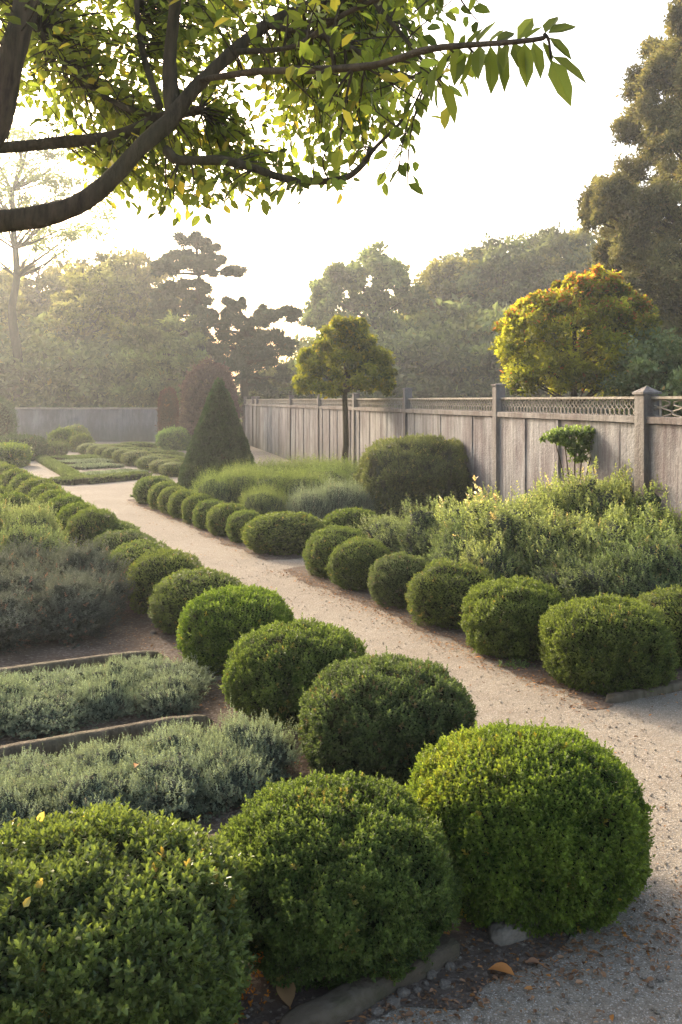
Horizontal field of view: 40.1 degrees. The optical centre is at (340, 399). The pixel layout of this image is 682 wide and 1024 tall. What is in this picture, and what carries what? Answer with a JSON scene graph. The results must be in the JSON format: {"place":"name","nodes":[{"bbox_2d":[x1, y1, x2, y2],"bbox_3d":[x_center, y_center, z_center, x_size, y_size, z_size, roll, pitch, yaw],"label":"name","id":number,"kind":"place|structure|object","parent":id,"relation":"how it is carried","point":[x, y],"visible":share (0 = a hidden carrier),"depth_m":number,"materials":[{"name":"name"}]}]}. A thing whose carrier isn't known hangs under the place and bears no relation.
{"place":"outdoors","nodes":[
{"label":"outdoors","id":0,"kind":"place"},
{"bbox_2d":[97,418,241,441],"bbox_3d":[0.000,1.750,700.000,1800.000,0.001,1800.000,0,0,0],"label":"ground","id":1,"kind":"structure","parent":0,"point":[133,441],"depth_m":39.36,"materials":[{"name":"beige soil"}]},
{"bbox_2d":[0,264,33,341],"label":"woodland tree","id":2,"kind":"object","parent":1,"relation":"on","point":[6,278],"visible":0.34,"depth_m":52.21,"materials":[{"name":"green plant"}]},
{"bbox_2d":[0,319,40,407],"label":"understorey tree","id":3,"kind":"object","parent":1,"relation":"on","point":[10,379],"visible":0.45,"depth_m":44.38,"materials":[{"name":"green plant"}]},
{"bbox_2d":[1,260,68,324],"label":"woodland tree","id":4,"kind":"object","parent":1,"relation":"on","point":[42,281],"visible":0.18,"depth_m":57.40,"materials":[{"name":"green plant"}]},
{"bbox_2d":[9,328,102,407],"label":"understorey tree","id":5,"kind":"object","parent":1,"relation":"on","point":[67,355],"visible":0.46,"depth_m":45.25,"materials":[{"name":"green plant"}]},
{"bbox_2d":[3,310,122,347],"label":"understorey tree","id":6,"kind":"object","parent":1,"relation":"on","point":[32,328],"visible":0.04,"depth_m":49.86,"materials":[{"name":"green plant"}]},
{"bbox_2d":[0,114,126,400],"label":"airy tree","id":7,"kind":"object","parent":1,"relation":"on","point":[48,177],"visible":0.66,"depth_m":44.73,"materials":[{"name":"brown plant"}]},
{"bbox_2d":[34,336,129,406],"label":"understorey tree","id":8,"kind":"object","parent":1,"relation":"on","point":[87,402],"visible":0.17,"depth_m":45.55,"materials":[{"name":"green plant"}]},
{"bbox_2d":[39,262,125,345],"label":"woodland tree","id":9,"kind":"object","parent":1,"relation":"on","point":[79,319],"visible":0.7,"depth_m":49.13,"materials":[{"name":"green plant"}]},
{"bbox_2d":[12,407,180,440],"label":"wall","id":10,"kind":"structure","parent":1,"relation":"on","point":[119,423],"depth_m":39.42,"materials":[{"name":"grey concrete"}]},
{"bbox_2d":[50,255,152,339],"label":"woodland tree","id":11,"kind":"object","parent":1,"relation":"on","point":[125,283],"visible":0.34,"depth_m":51.35,"materials":[{"name":"green plant"}]},
{"bbox_2d":[70,341,180,406],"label":"understorey tree","id":12,"kind":"object","parent":1,"relation":"on","point":[113,365],"visible":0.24,"depth_m":45.45,"materials":[{"name":"green plant"}]},
{"bbox_2d":[99,249,181,323],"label":"woodland tree","id":13,"kind":"object","parent":1,"relation":"on","point":[145,275],"visible":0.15,"depth_m":54.41,"materials":[{"name":"green plant"}]},
{"bbox_2d":[103,310,210,406],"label":"bushy evergreen","id":14,"kind":"object","parent":1,"relation":"on","point":[175,350],"visible":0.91,"depth_m":43.02,"materials":[{"name":"green plant"}]},
{"bbox_2d":[147,230,248,371],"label":"stone pine","id":15,"kind":"object","parent":1,"relation":"on","point":[199,265],"visible":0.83,"depth_m":45.76,"materials":[{"name":"green plant"}]},
{"bbox_2d":[193,295,303,429],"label":"cedar","id":16,"kind":"object","parent":1,"relation":"on","point":[250,350],"visible":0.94,"depth_m":43.60,"materials":[{"name":"green plant"}]},
{"bbox_2d":[281,327,421,407],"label":"understorey tree","id":17,"kind":"object","parent":1,"relation":"on","point":[376,394],"visible":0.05,"depth_m":48.20,"materials":[{"name":"green plant"}]},
{"bbox_2d":[298,240,434,345],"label":"woodland tree","id":18,"kind":"object","parent":1,"relation":"on","point":[374,302],"visible":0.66,"depth_m":53.03,"materials":[{"name":"green plant"}]},
{"bbox_2d":[380,319,495,410],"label":"understorey tree","id":19,"kind":"object","parent":1,"relation":"on","point":[435,345],"visible":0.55,"depth_m":47.85,"materials":[{"name":"green plant"}]},
{"bbox_2d":[413,255,480,315],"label":"woodland tree","id":20,"kind":"object","parent":1,"relation":"on","point":[436,267],"visible":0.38,"depth_m":56.20,"materials":[{"name":"green plant"}]},
{"bbox_2d":[244,383,681,526],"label":"wooden fence","id":21,"kind":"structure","parent":1,"relation":"on","point":[504,450],"depth_m":11.82,"materials":[{"name":"weathered wood"}]},
{"bbox_2d":[426,309,510,409],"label":"understorey tree","id":22,"kind":"object","parent":1,"relation":"on","point":[471,318],"visible":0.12,"depth_m":50.16,"materials":[{"name":"green plant"}]},
{"bbox_2d":[439,301,539,411],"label":"understorey tree","id":23,"kind":"object","parent":1,"relation":"on","point":[488,357],"visible":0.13,"depth_m":48.01,"materials":[{"name":"green plant"}]},
{"bbox_2d":[441,231,549,323],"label":"woodland tree","id":24,"kind":"object","parent":1,"relation":"on","point":[494,264],"visible":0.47,"depth_m":54.56,"materials":[{"name":"green plant"}]},
{"bbox_2d":[495,221,598,307],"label":"woodland tree","id":25,"kind":"object","parent":1,"relation":"on","point":[553,236],"visible":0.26,"depth_m":53.45,"materials":[{"name":"green plant"}]},
{"bbox_2d":[488,263,663,413],"bbox_3d":[4.398,-0.321,17.570,3.220,4.355,2.734,0,0,0],"label":"golden tree","id":26,"kind":"object","parent":1,"relation":"on","point":[606,314],"visible":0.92,"depth_m":16.89,"materials":[{"name":"yellow plant"}]},
{"bbox_2d":[524,226,651,293],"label":"woodland tree","id":27,"kind":"object","parent":1,"relation":"on","point":[578,235],"visible":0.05,"depth_m":53.25,"materials":[{"name":"green plant"}]},
{"bbox_2d":[573,0,681,406],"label":"tall conifer","id":28,"kind":"object","parent":1,"relation":"on","point":[645,254],"visible":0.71,"depth_m":23.61,"materials":[{"name":"green plant"}]},
{"bbox_2d":[592,320,681,416],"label":"shrub","id":29,"kind":"object","parent":1,"relation":"on","point":[663,364],"visible":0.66,"depth_m":16.00,"materials":[{"name":"green plant"}]},
{"bbox_2d":[127,499,305,559],"bbox_3d":[0.176,1.742,14.417,5.599,0.001,7.014,0,0,-25],"label":"soil bed","id":30,"kind":"object","parent":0,"point":[227,541],"visible":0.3,"depth_m":11.41,"materials":[{"name":"brown soil"}]},
{"bbox_2d":[188,463,240,506],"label":"rosemary bush","id":31,"kind":"object","parent":30,"relation":"on","point":[212,486],"visible":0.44,"depth_m":13.55,"materials":[{"name":"green plant"}]},
{"bbox_2d":[205,501,246,535],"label":"box ball","id":32,"kind":"object","parent":30,"relation":"on","point":[216,522],"visible":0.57,"depth_m":11.94,"materials":[{"name":"green plant"}]},
{"bbox_2d":[237,480,289,517],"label":"rosemary bush","id":33,"kind":"object","parent":30,"relation":"on","point":[261,501],"visible":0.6,"depth_m":12.72,"materials":[{"name":"green plant"}]},
{"bbox_2d":[239,510,328,554],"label":"box ball","id":34,"kind":"object","parent":30,"relation":"on","point":[284,532],"visible":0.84,"depth_m":10.49,"materials":[{"name":"green plant"}]},
{"bbox_2d":[268,460,339,509],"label":"rosemary bush","id":35,"kind":"object","parent":30,"relation":"on","point":[306,480],"visible":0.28,"depth_m":13.41,"materials":[{"name":"green plant"}]},
{"bbox_2d":[284,477,336,526],"bbox_3d":[-0.375,1.415,12.774,0.844,0.720,0.838,0,0,-32],"label":"lavender mound","id":36,"kind":"object","parent":30,"relation":"on","point":[308,501],"visible":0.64,"depth_m":12.53,"materials":[{"name":"green plant"}]},
{"bbox_2d":[306,467,374,517],"bbox_3d":[0.011,1.359,12.908,0.906,0.841,0.900,0,0,-22],"label":"lavender mound","id":37,"kind":"object","parent":30,"relation":"on","point":[347,497],"visible":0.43,"depth_m":12.68,"materials":[{"name":"green plant"}]},
{"bbox_2d":[290,314,398,464],"bbox_3d":[0.051,0.131,17.496,2.047,3.441,1.485,0,0,0],"label":"round headed tree","id":38,"kind":"object","parent":30,"relation":"on","point":[340,341],"visible":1,"depth_m":17.19,"materials":[{"name":"green plant"}]},
{"bbox_2d":[321,506,381,536],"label":"box ball","id":39,"kind":"object","parent":30,"relation":"on","point":[344,517],"visible":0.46,"depth_m":11.47,"materials":[{"name":"green plant"}]},
{"bbox_2d":[353,432,473,521],"bbox_3d":[1.120,1.130,13.294,1.983,1.354,1.658,0,0,0],"label":"rounded shrub","id":40,"kind":"object","parent":30,"relation":"on","point":[392,472],"visible":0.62,"depth_m":12.73,"materials":[{"name":"green plant"}]},
{"bbox_2d":[0,599,607,1023],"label":"soil bed","id":41,"kind":"object","parent":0,"point":[136,623],"visible":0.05,"depth_m":3.13,"materials":[{"name":"brown soil"}]},
{"bbox_2d":[0,584,57,654],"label":"lavender bush","id":42,"kind":"object","parent":41,"relation":"on","point":[14,621],"visible":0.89,"depth_m":6.50,"materials":[{"name":"green plant"}]},
{"bbox_2d":[0,769,58,827],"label":"santolina","id":43,"kind":"object","parent":41,"relation":"on","point":[25,801],"visible":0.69,"depth_m":3.70,"materials":[{"name":"green plant"}]},
{"bbox_2d":[0,558,63,604],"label":"lavender bush","id":44,"kind":"object","parent":41,"relation":"on","point":[25,578],"visible":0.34,"depth_m":7.08,"materials":[{"name":"green plant"}]},
{"bbox_2d":[0,512,70,553],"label":"leafy herb","id":45,"kind":"object","parent":41,"relation":"on","point":[47,540],"visible":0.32,"depth_m":8.45,"materials":[{"name":"green plant"}]},
{"bbox_2d":[0,491,74,544],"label":"leafy herb","id":46,"kind":"object","parent":41,"relation":"on","point":[42,516],"visible":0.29,"depth_m":9.12,"materials":[{"name":"green plant"}]},
{"bbox_2d":[0,742,75,812],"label":"santolina","id":47,"kind":"object","parent":41,"relation":"on","point":[42,765],"visible":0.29,"depth_m":4.04,"materials":[{"name":"green plant"}]},
{"bbox_2d":[0,679,98,739],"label":"santolina","id":48,"kind":"object","parent":41,"relation":"on","point":[51,711],"visible":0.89,"depth_m":4.88,"materials":[{"name":"green plant"}]},
{"bbox_2d":[11,566,123,648],"bbox_3d":[-2.016,1.528,6.901,0.845,0.569,0.854,0,0,11],"label":"lavender bush","id":49,"kind":"object","parent":41,"relation":"on","point":[79,605],"visible":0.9,"depth_m":6.74,"materials":[{"name":"green plant"}]},
{"bbox_2d":[0,650,163,676],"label":"edging plank","id":50,"kind":"object","parent":41,"relation":"on","point":[76,663],"visible":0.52,"depth_m":5.91,"materials":[{"name":"wood"}]},
{"bbox_2d":[38,533,136,602],"bbox_3d":[-2.168,1.477,7.863,0.911,0.701,0.812,0,0,39],"label":"lavender bush","id":51,"kind":"object","parent":41,"relation":"on","point":[84,557],"visible":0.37,"depth_m":7.76,"materials":[{"name":"green plant"}]},
{"bbox_2d":[64,504,118,547],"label":"box ball","id":52,"kind":"object","parent":41,"relation":"on","point":[89,521],"visible":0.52,"depth_m":9.85,"materials":[{"name":"green plant"}]},
{"bbox_2d":[34,752,154,817],"bbox_3d":[-1.022,1.630,3.861,0.518,0.309,0.581,0,0,44],"label":"santolina","id":53,"kind":"object","parent":41,"relation":"on","point":[85,788],"visible":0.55,"depth_m":3.80,"materials":[{"name":"green plant"}]},
{"bbox_2d":[52,560,138,622],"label":"lavender bush","id":54,"kind":"object","parent":41,"relation":"on","point":[119,587],"visible":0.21,"depth_m":7.40,"materials":[{"name":"green plant"}]},
{"bbox_2d":[69,671,143,723],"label":"santolina","id":55,"kind":"object","parent":41,"relation":"on","point":[111,698],"visible":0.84,"depth_m":5.09,"materials":[{"name":"green plant"}]},
{"bbox_2d":[0,715,213,767],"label":"edging plank","id":56,"kind":"object","parent":41,"relation":"on","point":[55,744],"visible":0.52,"depth_m":4.63,"materials":[{"name":"wood"}]},
{"bbox_2d":[52,733,161,774],"bbox_3d":[-1.040,1.637,4.169,0.543,0.279,0.541,0,0,9],"label":"santolina","id":57,"kind":"object","parent":41,"relation":"in","point":[106,752],"visible":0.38,"depth_m":4.13,"materials":[{"name":"green plant"}]},
{"bbox_2d":[79,653,150,702],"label":"santolina","id":58,"kind":"object","parent":41,"relation":"on","point":[118,669],"visible":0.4,"depth_m":5.42,"materials":[{"name":"green plant"}]},
{"bbox_2d":[0,793,270,1023],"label":"glossy shrub","id":59,"kind":"object","parent":41,"relation":"on","point":[116,920],"visible":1,"depth_m":2.40,"materials":[{"name":"green plant"}]},
{"bbox_2d":[108,537,171,596],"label":"box ball","id":60,"kind":"object","parent":41,"relation":"on","point":[139,548],"visible":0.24,"depth_m":8.38,"materials":[{"name":"green plant"}]},
{"bbox_2d":[98,735,222,824],"bbox_3d":[-0.773,1.619,3.985,0.567,0.322,0.634,0,0,-38],"label":"santolina","id":61,"kind":"object","parent":41,"relation":"on","point":[173,780],"visible":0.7,"depth_m":3.88,"materials":[{"name":"green plant"}]},
{"bbox_2d":[125,547,204,613],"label":"box ball","id":62,"kind":"object","parent":41,"relation":"on","point":[150,571],"visible":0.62,"depth_m":7.54,"materials":[{"name":"green plant"}]},
{"bbox_2d":[124,665,208,718],"bbox_3d":[-0.988,1.652,5.265,0.479,0.252,0.468,0,0,5],"label":"santolina","id":63,"kind":"object","parent":41,"relation":"on","point":[160,697],"visible":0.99,"depth_m":5.17,"materials":[{"name":"green plant"}]},
{"bbox_2d":[121,718,235,764],"bbox_3d":[-0.719,1.623,4.252,0.583,0.326,0.562,0,0,31],"label":"santolina","id":64,"kind":"object","parent":41,"relation":"on","point":[191,739],"visible":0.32,"depth_m":4.23,"materials":[{"name":"green plant"}]},
{"bbox_2d":[141,648,222,698],"bbox_3d":[-1.006,1.650,5.571,0.597,0.245,0.591,0,0,7],"label":"santolina","id":65,"kind":"object","parent":41,"relation":"on","point":[204,679],"visible":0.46,"depth_m":5.55,"materials":[{"name":"green plant"}]},
{"bbox_2d":[147,566,244,634],"bbox_3d":[-1.081,1.510,7.093,0.753,0.500,0.738,0,0,-44],"label":"box ball","id":66,"kind":"object","parent":41,"relation":"on","point":[174,595],"visible":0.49,"depth_m":6.92,"materials":[{"name":"green plant"}]},
{"bbox_2d":[176,732,274,820],"bbox_3d":[-0.506,1.641,4.095,0.514,0.302,0.522,0,0,3],"label":"santolina","id":67,"kind":"object","parent":41,"relation":"on","point":[238,776],"visible":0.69,"depth_m":4.00,"materials":[{"name":"green plant"}]},
{"bbox_2d":[173,581,294,674],"bbox_3d":[-0.687,1.480,6.140,0.806,0.554,0.815,0,0,0],"label":"box ball","id":68,"kind":"object","parent":41,"relation":"on","point":[212,624],"visible":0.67,"depth_m":5.90,"materials":[{"name":"green plant"}]},
{"bbox_2d":[204,698,304,782],"bbox_3d":[-0.412,1.601,4.360,0.489,0.366,0.536,0,0,-41],"label":"santolina","id":69,"kind":"object","parent":41,"relation":"on","point":[281,752],"visible":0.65,"depth_m":4.29,"materials":[{"name":"green plant"}]},
{"bbox_2d":[217,612,367,727],"bbox_3d":[-0.255,1.497,5.247,0.841,0.538,0.868,0,0,0],"label":"box ball","id":70,"kind":"object","parent":41,"relation":"on","point":[275,667],"visible":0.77,"depth_m":5.00,"materials":[{"name":"green plant"}]},
{"bbox_2d":[0,0,586,232],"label":"overhanging tree","id":71,"kind":"object","parent":41,"relation":"on","point":[353,43],"visible":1,"depth_m":4.03,"materials":[{"name":"green plant"}]},
{"bbox_2d":[215,768,465,994],"bbox_3d":[-0.030,1.497,3.011,0.860,0.530,0.822,0,0,0],"label":"box ball","id":72,"kind":"object","parent":41,"relation":"on","point":[351,876],"visible":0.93,"depth_m":2.76,"materials":[{"name":"green plant"}]},
{"bbox_2d":[279,935,459,1023],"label":"stone kerb","id":73,"kind":"structure","parent":41,"relation":"on","point":[344,1002],"depth_m":2.67,"materials":[{"name":"grey stone"}]},
{"bbox_2d":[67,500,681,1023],"bbox_3d":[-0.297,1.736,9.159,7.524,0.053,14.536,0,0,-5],"label":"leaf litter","id":74,"kind":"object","parent":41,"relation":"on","point":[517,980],"visible":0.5,"depth_m":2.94,"materials":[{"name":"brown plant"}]},
{"bbox_2d":[294,646,478,787],"bbox_3d":[0.222,1.489,4.443,0.896,0.560,0.869,0,0,0],"label":"box ball","id":75,"kind":"object","parent":41,"relation":"on","point":[387,715],"visible":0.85,"depth_m":4.17,"materials":[{"name":"green plant"}]},
{"bbox_2d":[487,914,539,945],"bbox_3d":[0.601,1.734,3.070,0.278,0.086,0.094,0,0,-34],"label":"kerb stone","id":76,"kind":"object","parent":41,"relation":"on","point":[501,934],"visible":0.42,"depth_m":3.00,"materials":[{"name":"grey stone"}]},
{"bbox_2d":[405,716,655,937],"bbox_3d":[0.648,1.468,3.339,0.915,0.591,0.876,0,0,0],"label":"box ball","id":77,"kind":"object","parent":41,"relation":"on","point":[549,826],"visible":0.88,"depth_m":3.04,"materials":[{"name":"green plant"}]},
{"bbox_2d":[0,0,680,391],"label":"sky","id":78,"kind":"structure","parent":0,"point":[516,161],"materials":[{"name":"white"}]},
{"bbox_2d":[18,441,681,1023],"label":"gravel path","id":79,"kind":"structure","parent":0,"point":[658,739],"depth_m":4.77,"materials":[{"name":"beige gravel"}]},
{"bbox_2d":[155,386,180,431],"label":"red column","id":80,"kind":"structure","parent":79,"relation":"on","point":[168,400],"depth_m":36.21,"materials":[{"name":"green plant"}]},
{"bbox_2d":[175,355,243,438],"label":"purple shrub","id":81,"kind":"object","parent":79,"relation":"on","point":[196,386],"visible":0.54,"depth_m":32.51,"materials":[{"name":"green plant"}]},
{"bbox_2d":[177,377,254,491],"bbox_3d":[-2.306,0.677,17.605,1.642,2.225,1.628,0,0,0],"label":"cone topiary","id":82,"kind":"object","parent":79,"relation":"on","point":[219,439],"visible":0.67,"depth_m":17.22,"materials":[{"name":"green plant"}]},
{"bbox_2d":[605,679,681,703],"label":"edging log","id":83,"kind":"object","parent":79,"relation":"on","point":[635,694],"visible":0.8,"depth_m":5.47,"materials":[{"name":"grey wood"}]},
{"bbox_2d":[284,566,681,708],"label":"soil bed","id":84,"kind":"object","parent":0,"point":[585,696],"visible":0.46,"depth_m":6.93,"materials":[{"name":"brown soil"}]},
{"bbox_2d":[300,523,367,578],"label":"box ball","id":85,"kind":"object","parent":84,"relation":"on","point":[322,545],"visible":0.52,"depth_m":9.14,"materials":[{"name":"green plant"}]},
{"bbox_2d":[324,535,391,590],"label":"box ball","id":86,"kind":"object","parent":84,"relation":"on","point":[352,561],"visible":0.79,"depth_m":8.52,"materials":[{"name":"green plant"}]},
{"bbox_2d":[347,508,409,557],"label":"feathery herb","id":87,"kind":"object","parent":84,"relation":"on","point":[381,530],"visible":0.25,"depth_m":9.30,"materials":[{"name":"green plant"}]},
{"bbox_2d":[366,550,432,608],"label":"box ball","id":88,"kind":"object","parent":84,"relation":"on","point":[389,577],"visible":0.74,"depth_m":7.81,"materials":[{"name":"green plant"}]},
{"bbox_2d":[389,492,466,561],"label":"feathery herb","id":89,"kind":"object","parent":84,"relation":"on","point":[420,522],"visible":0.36,"depth_m":8.99,"materials":[{"name":"green plant"}]},
{"bbox_2d":[404,557,493,629],"bbox_3d":[0.870,1.494,7.317,0.720,0.533,0.726,0,0,21],"label":"box ball","id":90,"kind":"object","parent":84,"relation":"on","point":[437,592],"visible":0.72,"depth_m":7.12,"materials":[{"name":"green plant"}]},
{"bbox_2d":[417,508,481,565],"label":"feathery herb","id":91,"kind":"object","parent":84,"relation":"on","point":[447,544],"visible":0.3,"depth_m":8.37,"materials":[{"name":"green plant"}]},
{"bbox_2d":[428,481,512,546],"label":"feathery shrub","id":92,"kind":"object","parent":84,"relation":"on","point":[458,512],"visible":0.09,"depth_m":8.71,"materials":[{"name":"green plant"}]},
{"bbox_2d":[458,525,529,579],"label":"feathery shrub","id":93,"kind":"object","parent":84,"relation":"on","point":[495,559],"visible":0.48,"depth_m":7.86,"materials":[{"name":"green plant"}]},
{"bbox_2d":[452,480,568,568],"bbox_3d":[1.598,1.264,8.387,1.219,1.082,1.209,0,0,15],"label":"feathery shrub","id":94,"kind":"object","parent":84,"relation":"on","point":[497,516],"visible":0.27,"depth_m":8.15,"materials":[{"name":"green plant"}]},
{"bbox_2d":[457,575,566,662],"bbox_3d":[1.213,1.493,6.484,0.805,0.546,0.783,0,0,0],"label":"box ball","id":95,"kind":"object","parent":84,"relation":"on","point":[500,617],"visible":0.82,"depth_m":6.26,"materials":[{"name":"green plant"}]},
{"bbox_2d":[514,500,615,586],"bbox_3d":[1.860,1.355,7.993,0.983,0.971,1.095,0,0,12],"label":"feathery shrub","id":96,"kind":"object","parent":84,"relation":"on","point":[544,532],"visible":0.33,"depth_m":7.85,"materials":[{"name":"green plant"}]},
{"bbox_2d":[539,424,595,481],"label":"wall shrub","id":97,"kind":"object","parent":84,"relation":"on","point":[559,436],"visible":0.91,"depth_m":9.51,"materials":[{"name":"green plant"}]},
{"bbox_2d":[530,539,636,601],"bbox_3d":[1.980,1.480,7.503,0.884,0.676,1.002,0,0,-42],"label":"feathery herb","id":98,"kind":"object","parent":84,"relation":"on","point":[570,576],"visible":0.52,"depth_m":7.32,"materials":[{"name":"green plant"}]},
{"bbox_2d":[530,456,637,523],"bbox_3d":[2.387,1.193,8.855,1.244,1.369,1.386,0,0,26],"label":"shrub","id":99,"kind":"object","parent":84,"relation":"on","point":[589,494],"visible":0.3,"depth_m":8.60,"materials":[{"name":"green plant"}]},
{"bbox_2d":[554,496,653,562],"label":"feathery shrub","id":100,"kind":"object","parent":84,"relation":"on","point":[619,529],"visible":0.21,"depth_m":7.83,"materials":[{"name":"green plant"}]},
{"bbox_2d":[537,591,680,695],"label":"box ball","id":101,"kind":"object","parent":84,"relation":"on","point":[612,643],"visible":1,"depth_m":5.53,"materials":[{"name":"green plant"}]},
{"bbox_2d":[590,459,667,525],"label":"shrub","id":102,"kind":"object","parent":84,"relation":"on","point":[650,496],"visible":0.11,"depth_m":8.40,"materials":[{"name":"green plant"}]},
{"bbox_2d":[578,523,681,599],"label":"feathery herb","id":103,"kind":"object","parent":84,"relation":"on","point":[640,575],"visible":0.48,"depth_m":7.24,"materials":[{"name":"green plant"}]},
{"bbox_2d":[606,488,681,545],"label":"feathery shrub","id":104,"kind":"object","parent":84,"relation":"on","point":[654,524],"visible":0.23,"depth_m":7.91,"materials":[{"name":"green plant"}]},
{"bbox_2d":[636,584,681,668],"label":"box ball","id":105,"kind":"object","parent":84,"relation":"on","point":[668,601],"visible":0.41,"depth_m":6.11,"materials":[{"name":"green plant"}]},
{"bbox_2d":[643,520,681,592],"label":"feathery herb","id":106,"kind":"object","parent":84,"relation":"on","point":[674,567],"visible":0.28,"depth_m":7.21,"materials":[{"name":"green plant"}]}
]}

